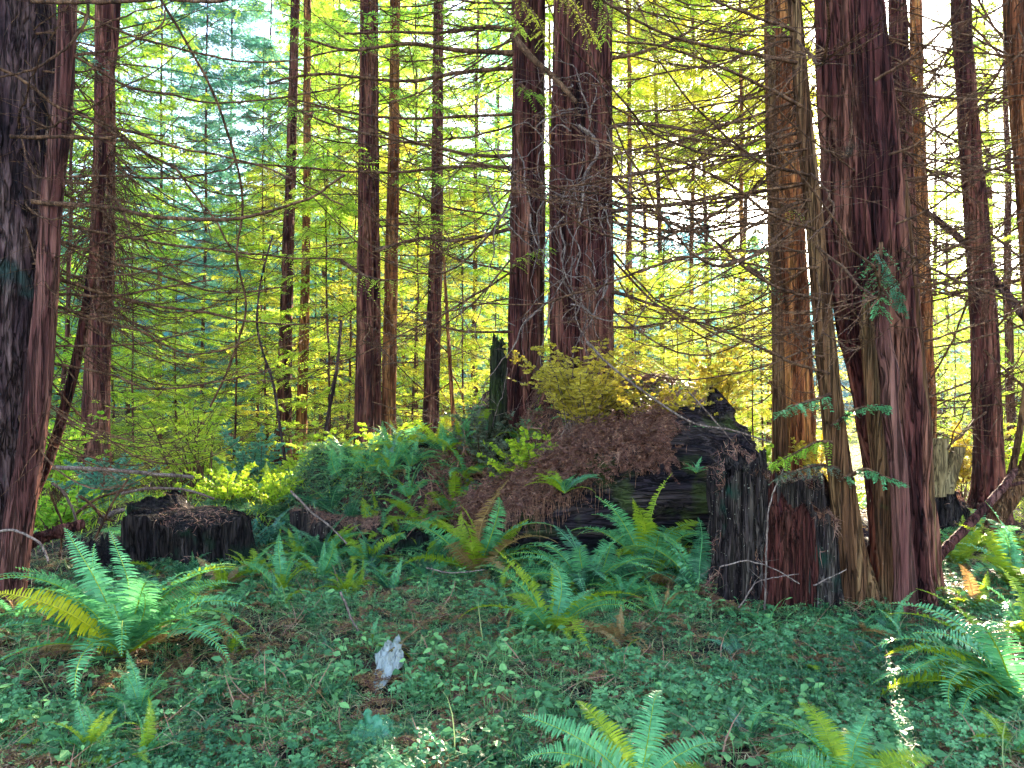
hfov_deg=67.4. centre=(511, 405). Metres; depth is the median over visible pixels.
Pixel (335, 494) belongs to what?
fern
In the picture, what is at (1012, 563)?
fern
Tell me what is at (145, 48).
conifer
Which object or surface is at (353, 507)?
fern
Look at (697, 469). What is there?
fern
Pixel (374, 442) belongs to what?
fern
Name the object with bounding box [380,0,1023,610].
redwood tree
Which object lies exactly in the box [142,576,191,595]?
fern
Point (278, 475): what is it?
fern
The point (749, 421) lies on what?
fern
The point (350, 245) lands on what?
conifer
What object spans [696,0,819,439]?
conifer
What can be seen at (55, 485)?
fallen branch
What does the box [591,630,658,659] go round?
fern
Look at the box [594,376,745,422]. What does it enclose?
shrub
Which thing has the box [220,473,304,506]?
shrub
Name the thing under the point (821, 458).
shrub
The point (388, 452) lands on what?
fern
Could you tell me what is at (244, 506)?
undergrowth
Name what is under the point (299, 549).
fern
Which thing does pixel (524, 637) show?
weeds
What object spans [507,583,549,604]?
fern
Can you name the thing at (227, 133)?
vine
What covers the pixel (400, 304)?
conifer
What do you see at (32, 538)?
fallen branch
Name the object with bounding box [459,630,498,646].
fern
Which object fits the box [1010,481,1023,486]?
leaning branch
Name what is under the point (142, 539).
flat stump
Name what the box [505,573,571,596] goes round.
fern
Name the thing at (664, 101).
conifer
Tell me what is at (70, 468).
fallen branch
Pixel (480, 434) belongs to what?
shrub
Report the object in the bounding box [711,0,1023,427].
redwood tree
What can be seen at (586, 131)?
vine
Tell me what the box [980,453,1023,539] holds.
bent stem
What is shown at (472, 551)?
fern
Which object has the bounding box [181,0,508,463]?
redwood tree
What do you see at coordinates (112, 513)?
fallen branch
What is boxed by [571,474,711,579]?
fern
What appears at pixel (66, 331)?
young conifer
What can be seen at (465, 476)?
fern
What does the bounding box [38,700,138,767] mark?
fern
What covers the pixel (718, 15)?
conifer
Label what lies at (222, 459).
fern
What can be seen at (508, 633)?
fern
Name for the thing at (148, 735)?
fern
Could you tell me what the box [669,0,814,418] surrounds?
conifer
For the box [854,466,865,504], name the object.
fern
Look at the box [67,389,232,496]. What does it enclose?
shrub
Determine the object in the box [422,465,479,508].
fern
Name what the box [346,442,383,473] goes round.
fern
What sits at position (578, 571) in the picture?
fern
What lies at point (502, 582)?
fern
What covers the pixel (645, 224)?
conifer
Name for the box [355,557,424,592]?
fern
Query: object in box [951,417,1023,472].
shrub
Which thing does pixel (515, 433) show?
fern
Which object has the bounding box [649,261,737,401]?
young conifer
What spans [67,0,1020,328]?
sky
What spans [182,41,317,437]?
conifer
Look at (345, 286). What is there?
young conifer
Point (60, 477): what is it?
shrub
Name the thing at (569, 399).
shrub
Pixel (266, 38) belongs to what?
conifer
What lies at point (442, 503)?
fern
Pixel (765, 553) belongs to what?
twig
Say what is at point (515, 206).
vine
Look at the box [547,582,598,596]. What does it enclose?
fern
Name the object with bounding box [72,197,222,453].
young conifer
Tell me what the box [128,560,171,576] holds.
fern
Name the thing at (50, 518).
shrub
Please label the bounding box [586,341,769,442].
twig
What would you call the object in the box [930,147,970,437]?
slender conifer
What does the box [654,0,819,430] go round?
conifer
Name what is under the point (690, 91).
conifer
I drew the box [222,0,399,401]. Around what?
conifer
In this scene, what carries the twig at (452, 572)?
on the ground at (856, 458)
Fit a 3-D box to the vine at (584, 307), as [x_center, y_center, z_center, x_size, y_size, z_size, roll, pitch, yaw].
[1.025,-1.292,8.443,1.776,3.195,0.803,0,0,14]
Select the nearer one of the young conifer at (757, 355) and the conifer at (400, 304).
the young conifer at (757, 355)
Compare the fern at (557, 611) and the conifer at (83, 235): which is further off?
the conifer at (83, 235)
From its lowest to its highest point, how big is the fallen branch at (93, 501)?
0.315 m
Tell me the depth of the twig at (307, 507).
6.97 m
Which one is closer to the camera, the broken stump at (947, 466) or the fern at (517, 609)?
the fern at (517, 609)
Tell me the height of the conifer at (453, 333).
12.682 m
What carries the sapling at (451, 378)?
on the ground at (856, 458)
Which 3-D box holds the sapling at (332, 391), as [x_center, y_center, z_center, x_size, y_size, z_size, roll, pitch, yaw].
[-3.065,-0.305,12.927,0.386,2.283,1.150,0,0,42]
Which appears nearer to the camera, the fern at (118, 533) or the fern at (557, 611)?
the fern at (557, 611)
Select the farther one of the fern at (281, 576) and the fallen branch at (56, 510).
the fallen branch at (56, 510)
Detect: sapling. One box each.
[248,235,288,460]
[307,320,362,443]
[401,256,461,426]
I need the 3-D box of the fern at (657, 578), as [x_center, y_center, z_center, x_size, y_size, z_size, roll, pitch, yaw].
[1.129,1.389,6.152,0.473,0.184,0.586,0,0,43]
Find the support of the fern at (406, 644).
on the ground at (856, 458)
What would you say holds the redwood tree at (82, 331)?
on the ground at (856, 458)
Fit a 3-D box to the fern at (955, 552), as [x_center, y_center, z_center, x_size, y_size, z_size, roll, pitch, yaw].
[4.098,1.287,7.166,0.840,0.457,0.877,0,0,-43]
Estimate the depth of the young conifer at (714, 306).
20.78 m
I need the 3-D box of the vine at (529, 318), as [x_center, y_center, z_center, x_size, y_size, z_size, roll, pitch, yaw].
[0.101,-0.693,8.462,1.900,2.647,0.600,0,0,4]
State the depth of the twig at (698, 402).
6.98 m
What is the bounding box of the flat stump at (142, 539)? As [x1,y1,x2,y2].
[77,490,257,575]
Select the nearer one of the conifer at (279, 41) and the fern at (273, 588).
the fern at (273, 588)
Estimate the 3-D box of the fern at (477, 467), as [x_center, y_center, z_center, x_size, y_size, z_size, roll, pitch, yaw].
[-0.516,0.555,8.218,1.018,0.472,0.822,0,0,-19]
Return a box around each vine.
[160,0,253,406]
[416,69,612,311]
[437,222,607,425]
[476,148,665,353]
[492,52,669,278]
[522,137,686,388]
[566,124,614,221]
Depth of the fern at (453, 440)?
8.38 m
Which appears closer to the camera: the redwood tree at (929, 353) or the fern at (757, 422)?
the redwood tree at (929, 353)
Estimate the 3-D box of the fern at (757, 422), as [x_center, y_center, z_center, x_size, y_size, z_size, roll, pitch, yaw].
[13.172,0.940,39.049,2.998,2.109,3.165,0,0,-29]
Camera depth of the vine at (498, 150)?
8.28 m
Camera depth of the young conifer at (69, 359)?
18.93 m
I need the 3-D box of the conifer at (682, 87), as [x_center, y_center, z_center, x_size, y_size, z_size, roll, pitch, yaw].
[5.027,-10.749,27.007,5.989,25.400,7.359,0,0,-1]
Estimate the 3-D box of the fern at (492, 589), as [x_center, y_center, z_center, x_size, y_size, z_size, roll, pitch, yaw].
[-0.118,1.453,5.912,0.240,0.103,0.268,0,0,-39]
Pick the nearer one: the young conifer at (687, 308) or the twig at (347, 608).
the twig at (347, 608)
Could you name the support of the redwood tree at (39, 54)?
on the ground at (856, 458)
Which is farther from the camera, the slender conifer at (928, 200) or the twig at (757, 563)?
the slender conifer at (928, 200)
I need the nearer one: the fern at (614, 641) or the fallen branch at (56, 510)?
the fern at (614, 641)
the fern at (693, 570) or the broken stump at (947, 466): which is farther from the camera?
the broken stump at (947, 466)
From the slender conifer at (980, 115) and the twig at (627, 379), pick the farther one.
the slender conifer at (980, 115)
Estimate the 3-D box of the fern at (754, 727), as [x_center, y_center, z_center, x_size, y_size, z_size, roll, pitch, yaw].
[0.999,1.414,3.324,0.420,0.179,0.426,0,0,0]
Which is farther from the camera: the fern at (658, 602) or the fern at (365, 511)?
the fern at (365, 511)
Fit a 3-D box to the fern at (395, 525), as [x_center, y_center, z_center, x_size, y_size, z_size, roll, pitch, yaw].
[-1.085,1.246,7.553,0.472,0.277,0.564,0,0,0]
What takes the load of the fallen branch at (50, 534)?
on the ground at (856, 458)
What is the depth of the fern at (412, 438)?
8.27 m
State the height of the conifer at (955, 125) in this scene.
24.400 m
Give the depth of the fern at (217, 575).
6.29 m
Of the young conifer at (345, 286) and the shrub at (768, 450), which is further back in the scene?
the young conifer at (345, 286)
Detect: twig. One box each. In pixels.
[290,490,346,543]
[339,591,361,636]
[426,566,484,573]
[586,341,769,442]
[688,392,730,439]
[719,559,799,583]
[738,572,798,607]
[755,468,783,613]
[813,569,846,585]
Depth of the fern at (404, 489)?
7.84 m
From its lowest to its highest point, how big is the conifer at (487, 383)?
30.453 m
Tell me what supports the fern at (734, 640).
on the ground at (856, 458)
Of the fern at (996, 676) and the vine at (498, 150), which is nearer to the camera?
the fern at (996, 676)
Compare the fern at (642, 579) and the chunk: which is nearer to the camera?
the chunk
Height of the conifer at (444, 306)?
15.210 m
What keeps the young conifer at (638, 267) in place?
on the ground at (856, 458)
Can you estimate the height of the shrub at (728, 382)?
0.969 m
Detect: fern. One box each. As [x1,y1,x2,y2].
[0,528,260,697]
[0,587,59,627]
[11,730,44,765]
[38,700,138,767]
[66,651,179,721]
[79,696,188,767]
[102,509,126,535]
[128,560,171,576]
[130,477,188,500]
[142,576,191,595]
[147,552,216,576]
[161,574,229,617]
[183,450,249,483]
[188,613,260,663]
[192,557,261,590]
[209,455,266,486]
[210,542,295,580]
[212,576,272,610]
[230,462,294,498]
[241,534,318,593]
[251,508,290,544]
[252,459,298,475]
[254,567,290,603]
[256,463,294,490]
[263,509,321,540]
[266,578,305,609]
[267,540,363,579]
[268,523,309,548]
[272,529,312,559]
[277,464,363,510]
[280,514,372,570]
[301,524,361,560]
[305,440,358,480]
[313,557,379,595]
[313,634,351,653]
[316,493,361,516]
[322,431,367,456]
[325,437,368,460]
[330,450,401,479]
[332,525,409,577]
[337,532,403,568]
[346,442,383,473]
[347,419,426,448]
[348,431,419,475]
[349,559,405,586]
[351,438,418,472]
[352,423,406,450]
[353,421,427,456]
[353,421,431,453]
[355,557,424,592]
[357,616,387,643]
[358,493,410,539]
[364,508,437,549]
[371,493,464,533]
[377,440,444,466]
[378,638,417,648]
[380,459,448,498]
[388,519,418,542]
[391,546,463,582]
[395,526,451,564]
[397,481,560,586]
[403,421,463,453]
[403,643,427,660]
[415,417,459,450]
[421,435,488,477]
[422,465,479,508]
[424,469,468,517]
[431,411,488,450]
[433,425,476,451]
[444,408,510,436]
[459,549,643,649]
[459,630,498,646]
[462,470,489,489]
[475,553,562,589]
[479,563,522,590]
[481,587,508,595]
[485,603,545,643]
[495,416,540,438]
[497,525,682,601]
[499,599,545,622]
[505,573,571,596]
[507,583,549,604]
[518,690,722,767]
[526,470,600,493]
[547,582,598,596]
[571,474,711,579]
[580,607,654,649]
[585,565,668,602]
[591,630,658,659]
[594,574,632,600]
[616,563,664,586]
[618,566,673,588]
[624,517,733,597]
[631,581,686,626]
[671,385,693,406]
[674,540,705,553]
[682,457,706,472]
[696,701,787,766]
[702,632,761,658]
[740,406,765,432]
[740,411,765,433]
[743,598,802,629]
[750,730,820,767]
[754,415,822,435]
[755,702,934,767]
[773,651,830,677]
[819,620,880,649]
[844,614,880,635]
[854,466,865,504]
[858,635,916,665]
[860,609,924,654]
[861,592,931,634]
[871,588,1023,716]
[936,565,1022,610]
[940,515,1004,571]
[941,508,1023,558]
[959,501,1023,586]
[965,707,1023,763]
[970,565,1023,654]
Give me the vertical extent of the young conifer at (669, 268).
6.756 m
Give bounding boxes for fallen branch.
[0,529,48,561]
[32,519,85,548]
[50,494,62,559]
[51,465,193,480]
[51,482,93,519]
[75,483,133,514]
[79,495,114,534]
[94,479,137,538]
[97,507,125,523]
[121,478,214,499]
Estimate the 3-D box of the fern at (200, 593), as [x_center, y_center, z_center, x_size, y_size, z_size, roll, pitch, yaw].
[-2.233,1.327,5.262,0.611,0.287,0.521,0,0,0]
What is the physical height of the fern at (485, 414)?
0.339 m
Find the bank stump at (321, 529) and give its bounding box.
[285,508,450,557]
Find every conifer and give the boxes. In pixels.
[46,4,243,476]
[46,5,155,444]
[49,4,199,437]
[49,5,151,440]
[51,9,121,405]
[51,144,197,463]
[52,6,144,415]
[54,47,114,381]
[56,0,200,211]
[56,209,212,483]
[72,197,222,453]
[83,0,239,441]
[111,0,250,429]
[112,254,234,472]
[114,0,278,441]
[144,0,312,434]
[156,196,305,470]
[170,70,292,435]
[171,154,353,469]
[172,158,332,456]
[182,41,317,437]
[186,0,331,414]
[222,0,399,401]
[226,142,412,467]
[241,0,358,247]
[243,223,355,442]
[246,130,425,446]
[247,0,404,441]
[259,9,407,428]
[269,0,406,442]
[292,1,458,402]
[312,131,478,435]
[319,0,470,429]
[324,102,424,419]
[328,158,502,442]
[342,0,493,439]
[380,0,496,400]
[383,0,552,409]
[397,157,488,424]
[397,179,509,434]
[398,131,548,433]
[401,0,548,404]
[405,0,552,408]
[421,148,507,424]
[443,234,544,434]
[453,0,650,381]
[544,18,669,373]
[545,0,709,373]
[545,0,730,373]
[612,0,749,374]
[612,0,765,374]
[613,0,719,374]
[613,261,669,376]
[614,0,765,371]
[614,247,690,377]
[614,248,716,378]
[631,248,715,377]
[643,294,706,400]
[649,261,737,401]
[652,242,768,446]
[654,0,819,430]
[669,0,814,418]
[680,187,758,397]
[696,0,819,198]
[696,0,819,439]
[701,244,771,430]
[703,227,815,456]
[703,284,771,462]
[723,257,820,451]
[812,322,861,469]
[844,17,968,399]
[847,391,859,450]
[924,33,969,434]
[927,0,1022,429]
[927,0,1023,445]
[928,23,1023,402]
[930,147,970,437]
[931,0,1023,468]
[931,40,1023,417]
[933,284,1016,480]
[958,62,1023,413]
[963,312,1023,446]
[967,245,1023,444]
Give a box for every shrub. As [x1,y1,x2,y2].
[34,485,108,530]
[41,410,123,511]
[47,453,166,517]
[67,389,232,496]
[134,462,292,504]
[202,422,303,490]
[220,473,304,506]
[247,457,304,485]
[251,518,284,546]
[292,419,421,449]
[296,440,358,465]
[444,409,527,477]
[465,434,527,488]
[476,426,558,478]
[502,331,671,436]
[567,406,661,426]
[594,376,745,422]
[677,345,767,405]
[758,443,787,479]
[788,432,827,479]
[948,421,1016,498]
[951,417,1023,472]
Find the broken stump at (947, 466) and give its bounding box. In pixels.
[932,421,969,545]
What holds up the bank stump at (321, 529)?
on the ground at (856, 458)
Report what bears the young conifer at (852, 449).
on the ground at (856, 458)
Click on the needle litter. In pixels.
(658, 423)
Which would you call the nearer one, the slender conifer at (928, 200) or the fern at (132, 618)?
the fern at (132, 618)
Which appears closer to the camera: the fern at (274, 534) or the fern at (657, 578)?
the fern at (657, 578)
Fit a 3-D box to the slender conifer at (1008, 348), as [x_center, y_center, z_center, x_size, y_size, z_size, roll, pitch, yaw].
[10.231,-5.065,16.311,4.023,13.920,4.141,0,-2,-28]
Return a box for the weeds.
[0,373,1023,767]
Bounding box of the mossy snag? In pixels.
[487,332,509,471]
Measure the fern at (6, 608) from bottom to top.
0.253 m
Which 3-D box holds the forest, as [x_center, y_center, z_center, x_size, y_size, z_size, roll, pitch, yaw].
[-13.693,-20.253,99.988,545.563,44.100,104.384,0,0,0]
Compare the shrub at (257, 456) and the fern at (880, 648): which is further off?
the shrub at (257, 456)
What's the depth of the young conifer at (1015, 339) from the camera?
22.21 m
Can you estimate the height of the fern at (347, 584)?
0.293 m
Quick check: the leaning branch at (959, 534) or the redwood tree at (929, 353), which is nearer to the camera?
the leaning branch at (959, 534)
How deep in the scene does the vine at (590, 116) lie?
8.29 m
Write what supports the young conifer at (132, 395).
on the ground at (856, 458)
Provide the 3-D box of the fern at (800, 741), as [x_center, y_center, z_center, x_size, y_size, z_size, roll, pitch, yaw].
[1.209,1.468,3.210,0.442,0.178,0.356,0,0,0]
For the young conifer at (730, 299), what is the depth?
23.95 m
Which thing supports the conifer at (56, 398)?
on the ground at (856, 458)
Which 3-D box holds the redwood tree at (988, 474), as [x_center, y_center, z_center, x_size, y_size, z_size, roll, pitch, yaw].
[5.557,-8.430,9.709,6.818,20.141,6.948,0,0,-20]
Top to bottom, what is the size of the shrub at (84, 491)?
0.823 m
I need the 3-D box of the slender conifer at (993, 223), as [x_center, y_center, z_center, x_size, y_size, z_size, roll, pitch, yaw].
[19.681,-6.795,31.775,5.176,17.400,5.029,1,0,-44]
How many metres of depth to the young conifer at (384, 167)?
23.20 m
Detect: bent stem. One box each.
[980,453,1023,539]
[1002,382,1023,497]
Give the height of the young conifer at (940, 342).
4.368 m
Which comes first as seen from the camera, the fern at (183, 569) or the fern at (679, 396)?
the fern at (183, 569)
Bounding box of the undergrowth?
[0,378,1022,767]
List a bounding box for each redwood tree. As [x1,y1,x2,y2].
[0,0,377,602]
[38,4,343,497]
[50,0,302,498]
[138,0,356,466]
[144,0,429,460]
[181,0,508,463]
[195,0,548,445]
[204,0,754,426]
[229,0,509,448]
[284,0,551,434]
[340,0,989,404]
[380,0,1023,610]
[613,0,1023,476]
[615,0,1022,497]
[615,0,1023,622]
[676,0,1023,528]
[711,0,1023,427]
[732,0,1023,437]
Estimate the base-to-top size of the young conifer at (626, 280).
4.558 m
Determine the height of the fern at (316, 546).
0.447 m
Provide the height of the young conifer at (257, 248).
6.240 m
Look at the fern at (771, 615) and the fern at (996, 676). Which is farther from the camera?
the fern at (771, 615)
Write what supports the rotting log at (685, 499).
on the ground at (856, 458)
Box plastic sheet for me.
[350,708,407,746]
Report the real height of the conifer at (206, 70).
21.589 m
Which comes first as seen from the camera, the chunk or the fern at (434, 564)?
the chunk
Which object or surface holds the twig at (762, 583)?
on the ground at (856, 458)
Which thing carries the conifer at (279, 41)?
on the ground at (856, 458)
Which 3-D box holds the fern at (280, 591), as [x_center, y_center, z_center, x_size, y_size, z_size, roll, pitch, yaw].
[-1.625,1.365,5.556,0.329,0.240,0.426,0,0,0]
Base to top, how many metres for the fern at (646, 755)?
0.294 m
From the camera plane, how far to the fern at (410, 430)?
10.06 m
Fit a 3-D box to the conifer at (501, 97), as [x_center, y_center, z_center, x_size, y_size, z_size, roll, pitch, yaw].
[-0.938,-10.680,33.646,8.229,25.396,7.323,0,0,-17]
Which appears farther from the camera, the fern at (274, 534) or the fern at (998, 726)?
the fern at (274, 534)
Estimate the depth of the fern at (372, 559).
7.10 m
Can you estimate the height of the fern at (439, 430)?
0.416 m
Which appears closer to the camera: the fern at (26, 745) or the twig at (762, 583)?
the fern at (26, 745)
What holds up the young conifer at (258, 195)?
on the ground at (856, 458)
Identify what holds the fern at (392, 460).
on the ground at (856, 458)
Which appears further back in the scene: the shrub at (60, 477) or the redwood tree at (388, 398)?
the redwood tree at (388, 398)
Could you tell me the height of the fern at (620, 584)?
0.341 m
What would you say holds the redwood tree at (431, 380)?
on the ground at (856, 458)
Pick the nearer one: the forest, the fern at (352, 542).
the fern at (352, 542)
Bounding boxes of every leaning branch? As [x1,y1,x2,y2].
[925,211,1023,323]
[941,468,1018,560]
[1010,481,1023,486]
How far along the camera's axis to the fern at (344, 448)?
8.38 m
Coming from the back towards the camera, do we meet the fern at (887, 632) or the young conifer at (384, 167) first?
the young conifer at (384, 167)
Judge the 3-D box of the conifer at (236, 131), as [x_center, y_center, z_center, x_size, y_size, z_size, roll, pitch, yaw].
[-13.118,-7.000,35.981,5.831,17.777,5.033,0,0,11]
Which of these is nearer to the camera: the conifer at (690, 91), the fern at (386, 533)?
the fern at (386, 533)
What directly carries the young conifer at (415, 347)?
on the ground at (856, 458)
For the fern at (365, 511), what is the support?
on the ground at (856, 458)
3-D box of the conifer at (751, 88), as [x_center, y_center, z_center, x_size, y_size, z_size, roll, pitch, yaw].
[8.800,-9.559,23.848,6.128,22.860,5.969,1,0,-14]
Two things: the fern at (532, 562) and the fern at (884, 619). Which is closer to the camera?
the fern at (884, 619)
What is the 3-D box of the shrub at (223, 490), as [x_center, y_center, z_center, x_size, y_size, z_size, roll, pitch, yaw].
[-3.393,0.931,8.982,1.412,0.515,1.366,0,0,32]
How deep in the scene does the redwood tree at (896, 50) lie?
9.41 m
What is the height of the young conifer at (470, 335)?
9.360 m
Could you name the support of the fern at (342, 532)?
on the ground at (856, 458)
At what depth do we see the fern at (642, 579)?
6.28 m
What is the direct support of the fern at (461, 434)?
on the ground at (856, 458)
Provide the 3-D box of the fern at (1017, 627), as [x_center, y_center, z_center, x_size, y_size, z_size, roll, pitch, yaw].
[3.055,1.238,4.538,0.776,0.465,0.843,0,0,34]
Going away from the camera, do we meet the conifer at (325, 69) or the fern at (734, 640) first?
the fern at (734, 640)
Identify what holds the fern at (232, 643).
on the ground at (856, 458)
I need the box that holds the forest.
[54,174,1023,418]
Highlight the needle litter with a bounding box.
[0,351,1023,767]
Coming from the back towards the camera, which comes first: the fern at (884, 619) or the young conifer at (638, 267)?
the young conifer at (638, 267)
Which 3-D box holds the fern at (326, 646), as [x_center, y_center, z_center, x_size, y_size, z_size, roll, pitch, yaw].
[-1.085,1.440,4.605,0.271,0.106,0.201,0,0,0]
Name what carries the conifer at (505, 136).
on the ground at (856, 458)
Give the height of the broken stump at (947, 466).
1.428 m
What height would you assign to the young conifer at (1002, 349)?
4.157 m
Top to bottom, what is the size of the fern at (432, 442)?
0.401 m
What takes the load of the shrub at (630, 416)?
on the ground at (856, 458)
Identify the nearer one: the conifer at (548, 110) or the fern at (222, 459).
the fern at (222, 459)
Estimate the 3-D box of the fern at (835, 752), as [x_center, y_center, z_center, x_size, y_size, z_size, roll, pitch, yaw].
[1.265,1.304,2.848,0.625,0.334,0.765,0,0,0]
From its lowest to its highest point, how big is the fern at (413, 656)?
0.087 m
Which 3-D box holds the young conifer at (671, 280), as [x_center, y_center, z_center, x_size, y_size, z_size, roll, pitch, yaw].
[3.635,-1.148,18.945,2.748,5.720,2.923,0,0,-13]
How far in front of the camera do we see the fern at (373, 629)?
4.78 m
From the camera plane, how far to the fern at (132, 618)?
4.35 m
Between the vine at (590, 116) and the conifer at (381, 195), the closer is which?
the vine at (590, 116)
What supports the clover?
on the ground at (856, 458)
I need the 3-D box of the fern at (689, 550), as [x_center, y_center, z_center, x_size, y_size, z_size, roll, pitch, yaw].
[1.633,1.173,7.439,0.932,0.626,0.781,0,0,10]
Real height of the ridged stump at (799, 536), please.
1.362 m
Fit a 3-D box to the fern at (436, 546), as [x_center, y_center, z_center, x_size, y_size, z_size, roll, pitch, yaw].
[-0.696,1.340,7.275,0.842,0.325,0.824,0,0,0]
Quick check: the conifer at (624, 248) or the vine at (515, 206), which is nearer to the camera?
the vine at (515, 206)
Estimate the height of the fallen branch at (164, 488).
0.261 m
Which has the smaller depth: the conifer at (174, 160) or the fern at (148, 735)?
the fern at (148, 735)
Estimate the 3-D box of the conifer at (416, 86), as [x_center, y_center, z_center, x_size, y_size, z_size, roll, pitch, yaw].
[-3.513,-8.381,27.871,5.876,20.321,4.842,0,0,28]
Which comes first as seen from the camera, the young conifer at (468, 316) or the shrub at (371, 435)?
the shrub at (371, 435)
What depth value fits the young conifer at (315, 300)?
22.04 m
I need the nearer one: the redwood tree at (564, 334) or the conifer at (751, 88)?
the redwood tree at (564, 334)
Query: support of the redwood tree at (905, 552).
on the ground at (856, 458)
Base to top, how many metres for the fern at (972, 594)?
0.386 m
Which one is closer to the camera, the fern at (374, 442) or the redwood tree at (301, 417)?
the fern at (374, 442)
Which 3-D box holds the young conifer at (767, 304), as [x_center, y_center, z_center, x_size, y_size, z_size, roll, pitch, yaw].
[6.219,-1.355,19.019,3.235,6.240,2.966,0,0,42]
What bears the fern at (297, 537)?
on the ground at (856, 458)
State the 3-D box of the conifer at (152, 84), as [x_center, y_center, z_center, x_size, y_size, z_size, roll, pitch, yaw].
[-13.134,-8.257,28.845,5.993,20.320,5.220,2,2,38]
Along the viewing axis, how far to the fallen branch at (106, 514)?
7.25 m
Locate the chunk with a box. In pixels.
[374,626,420,692]
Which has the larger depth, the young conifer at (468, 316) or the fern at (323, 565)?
the young conifer at (468, 316)
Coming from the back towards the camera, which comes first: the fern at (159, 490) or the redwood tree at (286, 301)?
the redwood tree at (286, 301)
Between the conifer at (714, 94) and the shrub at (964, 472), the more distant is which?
the conifer at (714, 94)
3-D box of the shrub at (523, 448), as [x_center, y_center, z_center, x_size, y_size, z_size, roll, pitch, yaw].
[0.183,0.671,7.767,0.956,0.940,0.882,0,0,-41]
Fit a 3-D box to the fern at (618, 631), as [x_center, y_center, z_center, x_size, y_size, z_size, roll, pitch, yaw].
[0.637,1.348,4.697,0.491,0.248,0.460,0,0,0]
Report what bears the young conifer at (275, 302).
on the ground at (856, 458)
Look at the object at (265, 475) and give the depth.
9.67 m
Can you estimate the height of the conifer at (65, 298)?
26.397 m
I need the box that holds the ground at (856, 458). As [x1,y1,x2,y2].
[0,268,1023,767]
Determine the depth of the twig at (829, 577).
5.18 m
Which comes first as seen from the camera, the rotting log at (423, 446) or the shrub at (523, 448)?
the shrub at (523, 448)
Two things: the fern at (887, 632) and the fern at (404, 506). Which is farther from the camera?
the fern at (404, 506)
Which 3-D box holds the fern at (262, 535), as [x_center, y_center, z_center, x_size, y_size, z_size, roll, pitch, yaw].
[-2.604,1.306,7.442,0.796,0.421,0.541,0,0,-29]
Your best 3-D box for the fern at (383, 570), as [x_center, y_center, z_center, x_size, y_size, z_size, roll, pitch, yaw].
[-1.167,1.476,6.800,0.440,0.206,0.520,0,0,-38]
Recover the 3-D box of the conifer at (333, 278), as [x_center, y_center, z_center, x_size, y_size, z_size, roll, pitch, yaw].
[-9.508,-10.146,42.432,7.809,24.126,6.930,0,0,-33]
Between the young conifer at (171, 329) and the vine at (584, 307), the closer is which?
the vine at (584, 307)
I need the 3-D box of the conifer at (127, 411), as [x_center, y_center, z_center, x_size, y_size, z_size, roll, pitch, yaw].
[-17.429,-9.436,34.210,6.613,22.856,7.428,0,0,-32]
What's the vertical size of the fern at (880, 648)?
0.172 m
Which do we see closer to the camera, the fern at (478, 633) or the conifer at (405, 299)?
the fern at (478, 633)
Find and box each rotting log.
[409,435,484,448]
[466,387,758,562]
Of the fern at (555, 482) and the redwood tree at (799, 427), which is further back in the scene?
the redwood tree at (799, 427)
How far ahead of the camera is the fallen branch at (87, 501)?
7.28 m
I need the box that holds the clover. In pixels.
[0,565,1023,767]
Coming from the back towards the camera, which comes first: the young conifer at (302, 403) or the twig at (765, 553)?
the young conifer at (302, 403)
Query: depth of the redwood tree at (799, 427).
11.74 m
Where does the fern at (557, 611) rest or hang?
on the ground at (856, 458)
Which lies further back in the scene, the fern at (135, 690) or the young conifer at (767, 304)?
the young conifer at (767, 304)
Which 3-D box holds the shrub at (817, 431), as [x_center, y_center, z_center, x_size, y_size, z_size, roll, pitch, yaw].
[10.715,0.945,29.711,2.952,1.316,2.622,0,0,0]
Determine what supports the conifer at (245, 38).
on the ground at (856, 458)
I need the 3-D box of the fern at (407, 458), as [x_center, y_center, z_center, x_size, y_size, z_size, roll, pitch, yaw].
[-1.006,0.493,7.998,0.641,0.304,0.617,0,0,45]
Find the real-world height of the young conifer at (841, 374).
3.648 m
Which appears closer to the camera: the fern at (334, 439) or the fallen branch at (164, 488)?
the fallen branch at (164, 488)
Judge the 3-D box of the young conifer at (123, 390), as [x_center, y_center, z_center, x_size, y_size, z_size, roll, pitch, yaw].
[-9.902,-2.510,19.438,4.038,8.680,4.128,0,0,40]
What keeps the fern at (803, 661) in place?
on the ground at (856, 458)
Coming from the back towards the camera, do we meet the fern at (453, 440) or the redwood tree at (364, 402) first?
the redwood tree at (364, 402)
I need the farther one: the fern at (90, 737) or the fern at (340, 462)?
the fern at (340, 462)
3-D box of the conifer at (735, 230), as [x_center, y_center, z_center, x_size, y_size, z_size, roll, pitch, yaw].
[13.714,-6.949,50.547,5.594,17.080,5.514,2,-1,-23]
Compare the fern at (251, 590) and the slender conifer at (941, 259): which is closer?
the fern at (251, 590)
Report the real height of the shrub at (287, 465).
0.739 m
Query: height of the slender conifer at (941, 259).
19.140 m
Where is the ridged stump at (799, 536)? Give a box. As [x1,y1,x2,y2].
[699,436,844,612]
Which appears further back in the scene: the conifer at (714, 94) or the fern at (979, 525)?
the conifer at (714, 94)
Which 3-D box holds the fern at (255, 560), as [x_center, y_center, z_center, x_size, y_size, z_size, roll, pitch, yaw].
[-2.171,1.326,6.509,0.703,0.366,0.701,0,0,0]
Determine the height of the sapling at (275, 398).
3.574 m
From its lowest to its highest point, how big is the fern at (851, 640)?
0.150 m
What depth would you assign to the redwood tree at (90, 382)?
11.88 m
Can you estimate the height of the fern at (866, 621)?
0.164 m
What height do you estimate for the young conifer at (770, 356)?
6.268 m
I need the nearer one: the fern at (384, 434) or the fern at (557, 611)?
the fern at (557, 611)
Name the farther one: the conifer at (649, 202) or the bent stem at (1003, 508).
the conifer at (649, 202)

